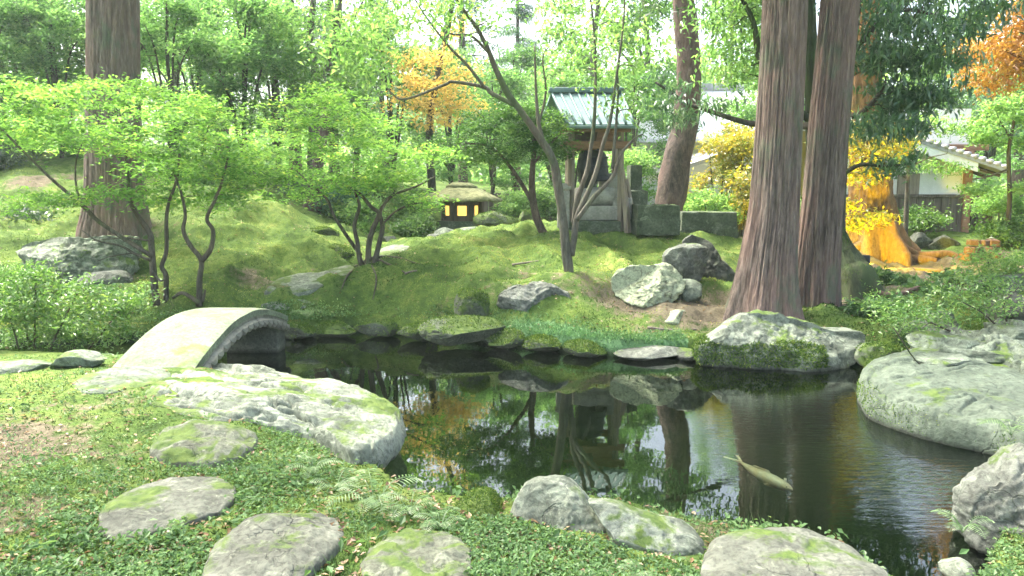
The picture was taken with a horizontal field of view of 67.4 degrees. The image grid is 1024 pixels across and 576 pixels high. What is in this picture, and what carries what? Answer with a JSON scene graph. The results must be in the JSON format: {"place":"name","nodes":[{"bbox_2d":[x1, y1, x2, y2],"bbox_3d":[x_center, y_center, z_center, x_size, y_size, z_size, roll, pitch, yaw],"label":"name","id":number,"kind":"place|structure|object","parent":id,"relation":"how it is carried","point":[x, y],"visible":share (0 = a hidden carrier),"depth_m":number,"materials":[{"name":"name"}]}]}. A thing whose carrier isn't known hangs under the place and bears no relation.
{"place":"outdoors","nodes":[
{"label":"outdoors","id":0,"kind":"place"},
{"bbox_2d":[0,331,992,575],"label":"water","id":1,"kind":"structure","parent":0,"point":[814,450],"depth_m":5.93,"materials":[{"name":"liquid"}]},
{"bbox_2d":[315,320,355,337],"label":"edge stone","id":2,"kind":"object","parent":1,"relation":"on","point":[332,328],"visible":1,"depth_m":9.88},
{"bbox_2d":[353,319,399,336],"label":"edge stone","id":3,"kind":"object","parent":1,"relation":"on","point":[385,327],"visible":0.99,"depth_m":9.86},
{"bbox_2d":[511,474,606,533],"bbox_3d":[0.272,1.175,3.925,0.590,0.415,0.469,0,7,0],"label":"pond rock","id":4,"kind":"object","parent":1,"relation":"on","point":[561,502],"visible":0.47,"depth_m":3.83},
{"bbox_2d":[613,345,678,360],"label":"boulder","id":5,"kind":"object","parent":1,"relation":"in","point":[651,352],"visible":0.93,"depth_m":8.64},
{"bbox_2d":[588,498,706,555],"bbox_3d":[0.663,1.243,3.763,0.590,0.434,0.366,0,7,0],"label":"pond rock","id":6,"kind":"object","parent":1,"relation":"in","point":[630,526],"visible":0.77,"depth_m":3.65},
{"bbox_2d":[854,340,908,366],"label":"pond rock","id":7,"kind":"object","parent":1,"relation":"in","point":[865,353],"visible":0.62,"depth_m":7.98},
{"bbox_2d":[938,557,975,575],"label":"pond rock","id":8,"kind":"object","parent":1,"relation":"in","point":[955,566],"visible":0.96,"depth_m":3.71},
{"bbox_2d":[0,151,1023,575],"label":"ground","id":9,"kind":"structure","parent":0,"point":[284,259],"depth_m":10.38,"materials":[{"name":"plant"}]},
{"bbox_2d":[0,359,51,373],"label":"pond rock","id":10,"kind":"object","parent":9,"relation":"on","point":[12,366],"visible":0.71,"depth_m":6.39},
{"bbox_2d":[0,0,75,155],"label":"understory tree","id":11,"kind":"object","parent":9,"relation":"on","point":[25,52],"visible":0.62,"depth_m":16.53,"materials":[{"name":"green plant"}]},
{"bbox_2d":[0,0,84,148],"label":"forest tree","id":12,"kind":"object","parent":9,"relation":"on","point":[74,70],"visible":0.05,"depth_m":20.12,"materials":[{"name":"green plant"}]},
{"bbox_2d":[0,0,85,157],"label":"understory tree","id":13,"kind":"object","parent":9,"relation":"on","point":[51,36],"visible":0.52,"depth_m":16.73,"materials":[{"name":"green plant"}]},
{"bbox_2d":[49,349,104,367],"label":"pond rock","id":14,"kind":"object","parent":9,"relation":"on","point":[75,358],"visible":0.85,"depth_m":6.53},
{"bbox_2d":[16,235,142,287],"bbox_3d":[-6.202,-0.349,11.171,1.619,0.847,1.105,3,8,25],"label":"boulder","id":15,"kind":"object","parent":9,"relation":"on","point":[80,255],"visible":0.66,"depth_m":10.88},
{"bbox_2d":[0,249,170,352],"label":"azalea shrub","id":16,"kind":"object","parent":9,"relation":"on","point":[120,302],"visible":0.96,"depth_m":7.97,"materials":[{"name":"green plant"}]},
{"bbox_2d":[77,270,132,286],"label":"boulder","id":17,"kind":"object","parent":9,"relation":"on","point":[125,276],"visible":0.39,"depth_m":10.60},
{"bbox_2d":[0,67,221,305],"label":"maple tree","id":18,"kind":"object","parent":9,"relation":"on","point":[38,130],"visible":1,"depth_m":9.78,"materials":[{"name":"green plant"}]},
{"bbox_2d":[75,0,151,238],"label":"cedar tree","id":19,"kind":"object","parent":9,"relation":"on","point":[112,36],"visible":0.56,"depth_m":12.05,"materials":[{"name":"brown plant"}]},
{"bbox_2d":[46,0,195,142],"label":"understory tree","id":20,"kind":"object","parent":9,"relation":"on","point":[78,62],"visible":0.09,"depth_m":18.53,"materials":[{"name":"green plant"}]},
{"bbox_2d":[72,365,170,393],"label":"flat rock","id":21,"kind":"object","parent":9,"relation":"on","point":[114,379],"visible":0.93,"depth_m":5.94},
{"bbox_2d":[74,0,250,157],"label":"understory tree","id":22,"kind":"object","parent":9,"relation":"on","point":[183,14],"visible":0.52,"depth_m":16.63,"materials":[{"name":"green plant"}]},
{"bbox_2d":[98,476,236,540],"bbox_3d":[-1.704,1.185,3.833,0.621,0.315,0.776,0,7,0],"label":"stepping stone","id":23,"kind":"object","parent":9,"relation":"on","point":[194,499],"visible":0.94,"depth_m":3.75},
{"bbox_2d":[98,74,302,306],"bbox_3d":[-4.213,-1.243,10.255,2.886,2.956,3.018,0,7,0],"label":"maple tree","id":24,"kind":"object","parent":9,"relation":"on","point":[199,299],"visible":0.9,"depth_m":10.12,"materials":[{"name":"green plant"}]},
{"bbox_2d":[113,307,289,367],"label":"stone bridge","id":25,"kind":"structure","parent":9,"relation":"on","point":[204,337],"depth_m":7.23,"materials":[{"name":"stone"}]},
{"bbox_2d":[149,419,257,467],"bbox_3d":[-1.873,1.044,4.679,0.642,0.369,0.759,0,7,0],"label":"stepping stone","id":26,"kind":"object","parent":9,"relation":"on","point":[195,441],"visible":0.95,"depth_m":4.51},
{"bbox_2d":[144,0,269,155],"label":"understory tree","id":27,"kind":"object","parent":9,"relation":"on","point":[205,93],"visible":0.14,"depth_m":21.54,"materials":[{"name":"green plant"}]},
{"bbox_2d":[154,0,305,186],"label":"understory tree","id":28,"kind":"object","parent":9,"relation":"on","point":[249,50],"visible":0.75,"depth_m":16.77,"materials":[{"name":"green plant"}]},
{"bbox_2d":[184,1,343,173],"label":"understory tree","id":29,"kind":"object","parent":9,"relation":"on","point":[285,110],"visible":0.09,"depth_m":20.59,"materials":[{"name":"green plant"}]},
{"bbox_2d":[202,513,343,575],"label":"stepping stone","id":30,"kind":"object","parent":9,"relation":"on","point":[281,544],"visible":0.96,"depth_m":3.28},
{"bbox_2d":[146,363,406,469],"bbox_3d":[-1.931,0.971,5.967,2.943,0.606,1.703,4,8,28],"label":"flat rock","id":31,"kind":"object","parent":9,"relation":"on","point":[350,423],"visible":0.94,"depth_m":5.41,"materials":[{"name":"stone"}]},
{"bbox_2d":[264,272,323,295],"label":"rock","id":32,"kind":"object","parent":9,"relation":"on","point":[305,283],"depth_m":10.86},
{"bbox_2d":[201,0,419,171],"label":"forest tree","id":33,"kind":"object","parent":9,"relation":"on","point":[312,8],"visible":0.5,"depth_m":18.15,"materials":[{"name":"green plant"}]},
{"bbox_2d":[255,58,390,213],"bbox_3d":[-4.139,-3.274,17.026,2.581,3.430,2.364,4,8,25],"label":"forest tree","id":34,"kind":"object","parent":9,"relation":"on","point":[321,131],"visible":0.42,"depth_m":16.59,"materials":[{"name":"green plant"}]},
{"bbox_2d":[228,79,472,299],"bbox_3d":[-2.410,-1.519,11.477,3.781,3.176,3.475,0,7,0],"label":"maple tree","id":35,"kind":"object","parent":9,"relation":"on","point":[338,177],"visible":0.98,"depth_m":11.12,"materials":[{"name":"green plant"}]},
{"bbox_2d":[301,28,413,178],"bbox_3d":[-5.559,-6.402,27.382,4.351,5.720,4.621,1,7,11],"label":"understory tree","id":36,"kind":"object","parent":9,"relation":"on","point":[342,134],"visible":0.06,"depth_m":27.74,"materials":[{"name":"green plant"}]},
{"bbox_2d":[327,191,388,234],"bbox_3d":[-3.228,-1.493,16.184,1.358,1.206,1.778,-3,8,-25],"label":"garden bush","id":37,"kind":"object","parent":9,"relation":"on","point":[365,220],"visible":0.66,"depth_m":15.90,"materials":[{"name":"green plant"}]},
{"bbox_2d":[325,468,422,514],"bbox_3d":[-0.704,1.043,3.867,0.412,0.140,0.463,3,8,20],"label":"fern","id":38,"kind":"object","parent":9,"relation":"on","point":[370,501],"visible":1,"depth_m":3.86,"materials":[{"name":"green plant"}]},
{"bbox_2d":[319,5,462,193],"bbox_3d":[-3.333,-4.942,21.558,3.991,5.342,3.758,0,7,3],"label":"understory tree","id":39,"kind":"object","parent":9,"relation":"on","point":[390,113],"visible":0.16,"depth_m":21.09,"materials":[{"name":"green plant"}]},
{"bbox_2d":[379,206,439,237],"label":"garden bush","id":40,"kind":"object","parent":9,"relation":"on","point":[414,225],"visible":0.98,"depth_m":16.11,"materials":[{"name":"green plant"}]},
{"bbox_2d":[360,528,471,575],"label":"mossy stone","id":41,"kind":"object","parent":9,"relation":"on","point":[408,552],"visible":1,"depth_m":3.26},
{"bbox_2d":[370,0,497,204],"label":"maple tree","id":42,"kind":"object","parent":9,"relation":"on","point":[431,111],"visible":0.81,"depth_m":19.37,"materials":[{"name":"orange plant"}]},
{"bbox_2d":[378,40,513,183],"bbox_3d":[-2.032,-5.613,26.509,4.621,5.348,4.351,2,8,16],"label":"understory tree","id":43,"kind":"object","parent":9,"relation":"on","point":[449,173],"visible":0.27,"depth_m":26.01,"materials":[{"name":"green plant"}]},
{"bbox_2d":[395,0,509,182],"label":"conifer tree","id":44,"kind":"object","parent":9,"relation":"on","point":[464,42],"visible":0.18,"depth_m":32.02,"materials":[{"name":"plant"}]},
{"bbox_2d":[417,314,505,345],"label":"boulder","id":45,"kind":"object","parent":9,"relation":"on","point":[448,330],"visible":0.96,"depth_m":9.09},
{"bbox_2d":[423,182,502,229],"bbox_3d":[-1.183,-1.827,17.862,1.952,1.249,1.858,0,7,0],"label":"lantern hut","id":46,"kind":"object","parent":9,"relation":"on","point":[465,210],"visible":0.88,"depth_m":17.47,"materials":[{"name":"stone"}]},
{"bbox_2d":[453,287,490,316],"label":"boulder","id":47,"kind":"object","parent":9,"relation":"on","point":[467,301],"visible":0.91,"depth_m":9.51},
{"bbox_2d":[453,485,505,517],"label":"mossy stone","id":48,"kind":"object","parent":9,"relation":"on","point":[483,499],"visible":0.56,"depth_m":3.96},
{"bbox_2d":[44,297,916,353],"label":"bank weeds","id":49,"kind":"object","parent":9,"relation":"on","point":[293,316],"visible":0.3,"depth_m":10.09,"materials":[{"name":"green plant"}]},
{"bbox_2d":[442,61,547,193],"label":"understory tree","id":50,"kind":"object","parent":9,"relation":"on","point":[508,76],"visible":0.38,"depth_m":23.22,"materials":[{"name":"green plant"}]},
{"bbox_2d":[472,210,518,226],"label":"boulder","id":51,"kind":"object","parent":9,"relation":"on","point":[489,218],"visible":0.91,"depth_m":16.24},
{"bbox_2d":[298,0,694,272],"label":"garden tree","id":52,"kind":"object","parent":9,"relation":"on","point":[568,247],"visible":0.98,"depth_m":9.71,"materials":[{"name":"green plant"}]},
{"bbox_2d":[417,96,583,232],"bbox_3d":[-0.145,-2.030,12.823,3.066,2.403,1.981,0,7,0],"label":"garden pine","id":53,"kind":"object","parent":9,"relation":"on","point":[502,152],"visible":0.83,"depth_m":12.65,"materials":[{"name":"green plant"}]},
{"bbox_2d":[483,327,525,347],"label":"edge stone","id":54,"kind":"object","parent":9,"relation":"on","point":[509,337],"visible":0.84,"depth_m":9.09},
{"bbox_2d":[0,352,1023,575],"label":"ground plants","id":55,"kind":"object","parent":9,"relation":"on","point":[492,568],"visible":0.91,"depth_m":3.60,"materials":[{"name":"green plant"}]},
{"bbox_2d":[0,159,1023,353],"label":"moss carpet","id":56,"kind":"object","parent":9,"relation":"on","point":[440,264],"visible":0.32,"depth_m":11.00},
{"bbox_2d":[0,354,1023,575],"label":"moss","id":57,"kind":"object","parent":9,"relation":"on","point":[230,523],"visible":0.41,"depth_m":3.93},
{"bbox_2d":[0,192,1023,575],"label":"fallen leaves","id":58,"kind":"object","parent":9,"relation":"on","point":[300,466],"visible":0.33,"depth_m":3.89,"materials":[{"name":"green plant"}]},
{"bbox_2d":[458,38,567,193],"bbox_3d":[-0.027,-6.463,30.439,4.747,6.544,5.041,-4,9,-31],"label":"understory tree","id":59,"kind":"object","parent":9,"relation":"on","point":[526,59],"visible":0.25,"depth_m":29.84,"materials":[{"name":"green plant"}]},
{"bbox_2d":[5,25,1021,189],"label":"wood","id":60,"kind":"object","parent":9,"relation":"on","point":[538,169],"visible":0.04,"depth_m":46.46,"materials":[{"name":"green plant"}]},
{"bbox_2d":[481,0,550,190],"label":"conifer tree","id":61,"kind":"object","parent":9,"relation":"on","point":[520,9],"visible":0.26,"depth_m":34.64,"materials":[{"name":"plant"}]},
{"bbox_2d":[489,183,555,218],"bbox_3d":[0.306,-2.037,18.884,1.710,1.109,1.955,0,7,0],"label":"garden bush","id":62,"kind":"object","parent":9,"relation":"on","point":[514,204],"visible":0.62,"depth_m":18.55,"materials":[{"name":"green plant"}]},
{"bbox_2d":[496,281,570,311],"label":"boulder","id":63,"kind":"object","parent":9,"relation":"on","point":[520,297],"visible":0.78,"depth_m":9.73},
{"bbox_2d":[521,333,560,351],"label":"edge stone","id":64,"kind":"object","parent":9,"relation":"on","point":[544,342],"visible":1,"depth_m":8.94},
{"bbox_2d":[522,66,610,192],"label":"understory tree","id":65,"kind":"object","parent":9,"relation":"on","point":[559,82],"visible":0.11,"depth_m":22.50,"materials":[{"name":"green plant"}]},
{"bbox_2d":[453,300,687,351],"bbox_3d":[0.567,0.462,9.329,3.120,0.479,0.692,3,8,19],"label":"bank moss","id":66,"kind":"object","parent":9,"relation":"on","point":[570,332],"visible":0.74,"depth_m":9.14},
{"bbox_2d":[562,338,606,357],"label":"edge stone","id":67,"kind":"object","parent":9,"relation":"on","point":[581,347],"visible":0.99,"depth_m":8.79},
{"bbox_2d":[541,87,635,232],"bbox_3d":[1.310,-2.161,13.369,1.740,2.591,1.690,0,7,0],"label":"well shelter","id":68,"kind":"object","parent":9,"relation":"on","point":[571,100],"visible":0.73,"depth_m":12.95,"materials":[{"name":"wood"}]},
{"bbox_2d":[521,0,667,186],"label":"forest tree","id":69,"kind":"object","parent":9,"relation":"on","point":[566,32],"visible":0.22,"depth_m":23.89,"materials":[{"name":"green plant"}]},
{"bbox_2d":[568,173,631,234],"bbox_3d":[1.456,-1.472,13.477,1.208,1.080,0.950,0,7,0],"label":"stone well","id":70,"kind":"object","parent":9,"relation":"on","point":[599,215],"visible":0.56,"depth_m":13.11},
{"bbox_2d":[597,142,660,203],"bbox_3d":[2.683,-2.419,17.832,1.610,1.889,1.998,0,7,0],"label":"garden bush","id":71,"kind":"object","parent":9,"relation":"on","point":[633,157],"visible":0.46,"depth_m":17.38,"materials":[{"name":"green plant"}]},
{"bbox_2d":[627,165,647,204],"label":"standing stone","id":72,"kind":"object","parent":9,"relation":"on","point":[634,178],"visible":0.51,"depth_m":14.14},
{"bbox_2d":[581,0,707,109],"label":"forest tree","id":73,"kind":"object","parent":9,"relation":"on","point":[667,12],"visible":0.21,"depth_m":24.44,"materials":[{"name":"green plant"}]},
{"bbox_2d":[593,65,700,203],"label":"understory tree","id":74,"kind":"object","parent":9,"relation":"on","point":[657,126],"visible":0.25,"depth_m":20.34,"materials":[{"name":"green plant"}]},
{"bbox_2d":[610,262,685,307],"bbox_3d":[1.766,0.003,10.018,0.893,0.673,0.770,-4,8,-26],"label":"boulder","id":75,"kind":"object","parent":9,"relation":"on","point":[642,286],"visible":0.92,"depth_m":9.86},
{"bbox_2d":[630,204,680,235],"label":"stone block","id":76,"kind":"structure","parent":9,"relation":"on","point":[655,219],"depth_m":12.67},
{"bbox_2d":[655,0,700,210],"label":"pine tree","id":77,"kind":"object","parent":9,"relation":"on","point":[673,181],"visible":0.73,"depth_m":14.73,"materials":[{"name":"brown plant"}]},
{"bbox_2d":[662,243,708,281],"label":"boulder","id":78,"kind":"object","parent":9,"relation":"on","point":[687,260],"visible":0.87,"depth_m":10.39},
{"bbox_2d":[625,83,755,203],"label":"building","id":79,"kind":"structure","parent":9,"relation":"on","point":[711,125],"depth_m":24.72,"materials":[{"name":"white paint"}]},
{"bbox_2d":[682,235,734,281],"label":"boulder","id":80,"kind":"object","parent":9,"relation":"on","point":[718,267],"visible":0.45,"depth_m":10.77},
{"bbox_2d":[680,211,737,237],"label":"stone block","id":81,"kind":"structure","parent":9,"relation":"on","point":[721,223],"depth_m":13.38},
{"bbox_2d":[617,0,807,321],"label":"cedar tree","id":82,"kind":"object","parent":9,"relation":"on","point":[766,278],"visible":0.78,"depth_m":9.04,"materials":[{"name":"brown plant"}]},
{"bbox_2d":[683,180,747,224],"bbox_3d":[4.152,-1.610,15.854,1.749,1.244,1.800,2,8,18],"label":"garden bush","id":83,"kind":"object","parent":9,"relation":"on","point":[706,201],"visible":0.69,"depth_m":15.63,"materials":[{"name":"green plant"}]},
{"bbox_2d":[687,127,753,197],"bbox_3d":[4.532,-2.341,16.678,1.985,2.286,1.573,-3,8,-20],"label":"garden bush","id":84,"kind":"object","parent":9,"relation":"on","point":[719,180],"visible":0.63,"depth_m":16.40,"materials":[{"name":"yellow plant"}]},
{"bbox_2d":[711,118,754,235],"bbox_3d":[4.881,-2.361,16.399,1.260,2.559,2.070,0,7,0],"label":"garden bush","id":85,"kind":"object","parent":9,"relation":"on","point":[741,145],"visible":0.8,"depth_m":15.96,"materials":[{"name":"yellow plant"}]},
{"bbox_2d":[719,161,750,233],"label":"garden bush","id":86,"kind":"object","parent":9,"relation":"on","point":[742,189],"visible":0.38,"depth_m":15.13,"materials":[{"name":"yellow plant"}]},
{"bbox_2d":[662,0,816,146],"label":"forest tree","id":87,"kind":"object","parent":9,"relation":"on","point":[746,11],"visible":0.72,"depth_m":11.77,"materials":[{"name":"green plant"}]},
{"bbox_2d":[702,55,804,203],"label":"understory tree","id":88,"kind":"object","parent":9,"relation":"on","point":[749,113],"visible":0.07,"depth_m":18.85,"materials":[{"name":"green plant"}]},
{"bbox_2d":[685,0,859,307],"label":"cedar tree","id":89,"kind":"object","parent":9,"relation":"on","point":[820,237],"visible":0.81,"depth_m":9.47,"materials":[{"name":"brown plant"}]},
{"bbox_2d":[691,309,865,371],"bbox_3d":[2.931,0.625,8.476,1.951,0.750,0.981,0,7,0],"label":"pond rock","id":90,"kind":"object","parent":9,"relation":"on","point":[757,339],"visible":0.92,"depth_m":8.26,"materials":[{"name":"stone"}]},
{"bbox_2d":[700,527,888,575],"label":"flat rock","id":91,"kind":"object","parent":9,"relation":"on","point":[782,551],"visible":1,"depth_m":3.34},
{"bbox_2d":[623,0,1023,228],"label":"oak tree","id":92,"kind":"object","parent":9,"relation":"on","point":[889,52],"visible":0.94,"depth_m":9.96,"materials":[{"name":"green plant"}]},
{"bbox_2d":[646,109,1006,232],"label":"garden house","id":93,"kind":"structure","parent":9,"relation":"on","point":[927,188],"depth_m":17.79,"materials":[{"name":"white paint"}]},
{"bbox_2d":[841,226,884,301],"bbox_3d":[4.706,-0.365,10.668,0.988,1.087,0.971,0,7,0],"label":"tree stump","id":94,"kind":"object","parent":9,"relation":"on","point":[858,271],"visible":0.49,"depth_m":10.38,"materials":[{"name":"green plant"}]},
{"bbox_2d":[803,0,958,266],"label":"old tree","id":95,"kind":"object","parent":9,"relation":"on","point":[875,227],"visible":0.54,"depth_m":14.46,"materials":[{"name":"yellow plant"}]},
{"bbox_2d":[898,199,959,233],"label":"garden bush","id":96,"kind":"object","parent":9,"relation":"on","point":[922,218],"visible":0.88,"depth_m":16.32,"materials":[{"name":"green plant"}]},
{"bbox_2d":[842,266,1023,363],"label":"azalea shrub","id":97,"kind":"object","parent":9,"relation":"on","point":[903,310],"visible":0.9,"depth_m":7.85,"materials":[{"name":"green plant"}]},
{"bbox_2d":[891,110,981,233],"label":"young tree","id":98,"kind":"object","parent":9,"relation":"on","point":[952,169],"visible":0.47,"depth_m":15.43,"materials":[{"name":"green plant"}]},
{"bbox_2d":[900,347,974,366],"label":"slate rock","id":99,"kind":"object","parent":9,"relation":"on","point":[931,356],"visible":0.72,"depth_m":7.19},
{"bbox_2d":[856,351,1023,454],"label":"flat rock","id":100,"kind":"object","parent":9,"relation":"on","point":[952,406],"visible":0.81,"depth_m":6.15,"materials":[{"name":"stone"}]},
{"bbox_2d":[905,330,979,349],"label":"slate rock","id":101,"kind":"object","parent":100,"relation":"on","point":[936,340],"visible":0.66,"depth_m":7.61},
{"bbox_2d":[936,346,1020,362],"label":"slate rock","id":102,"kind":"object","parent":100,"relation":"on","point":[993,356],"visible":0.52,"depth_m":7.22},
{"bbox_2d":[910,326,1000,350],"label":"slate rock","id":103,"kind":"object","parent":9,"relation":"on","point":[982,339],"visible":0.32,"depth_m":7.47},
{"bbox_2d":[927,44,1019,194],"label":"understory tree","id":104,"kind":"object","parent":9,"relation":"on","point":[991,153],"visible":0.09,"depth_m":26.58,"materials":[{"name":"green plant"}]},
{"bbox_2d":[941,237,1023,289],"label":"garden shrub","id":105,"kind":"object","parent":9,"relation":"on","point":[986,267],"visible":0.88,"depth_m":10.15,"materials":[{"name":"green plant"}]},
{"bbox_2d":[942,0,1023,108],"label":"maple tree","id":106,"kind":"object","parent":9,"relation":"on","point":[1009,55],"visible":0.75,"depth_m":11.65,"materials":[{"name":"orange plant"}]},
{"bbox_2d":[943,0,1023,214],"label":"conifer tree","id":107,"kind":"object","parent":9,"relation":"on","point":[1020,176],"visible":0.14,"depth_m":23.59,"materials":[{"name":"plant"}]},
{"bbox_2d":[945,87,1023,226],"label":"young tree","id":108,"kind":"object","parent":9,"relation":"on","point":[984,129],"visible":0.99,"depth_m":14.95,"materials":[{"name":"green plant"}]},
{"bbox_2d":[951,442,1023,554],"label":"pond rock","id":109,"kind":"object","parent":9,"relation":"on","point":[992,488],"visible":0.89,"depth_m":4.07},
{"bbox_2d":[958,185,1023,236],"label":"garden bush","id":110,"kind":"object","parent":9,"relation":"on","point":[985,207],"visible":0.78,"depth_m":15.61,"materials":[{"name":"green plant"}]},
{"bbox_2d":[967,209,1023,248],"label":"garden bush","id":111,"kind":"object","parent":9,"relation":"on","point":[1012,234],"visible":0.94,"depth_m":14.95,"materials":[{"name":"green plant"}]},
{"bbox_2d":[975,318,1023,368],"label":"slate rock","id":112,"kind":"object","parent":9,"relation":"on","point":[1007,344],"visible":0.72,"depth_m":7.29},
{"bbox_2d":[8,0,1022,181],"label":"sky","id":113,"kind":"structure","parent":0,"point":[530,31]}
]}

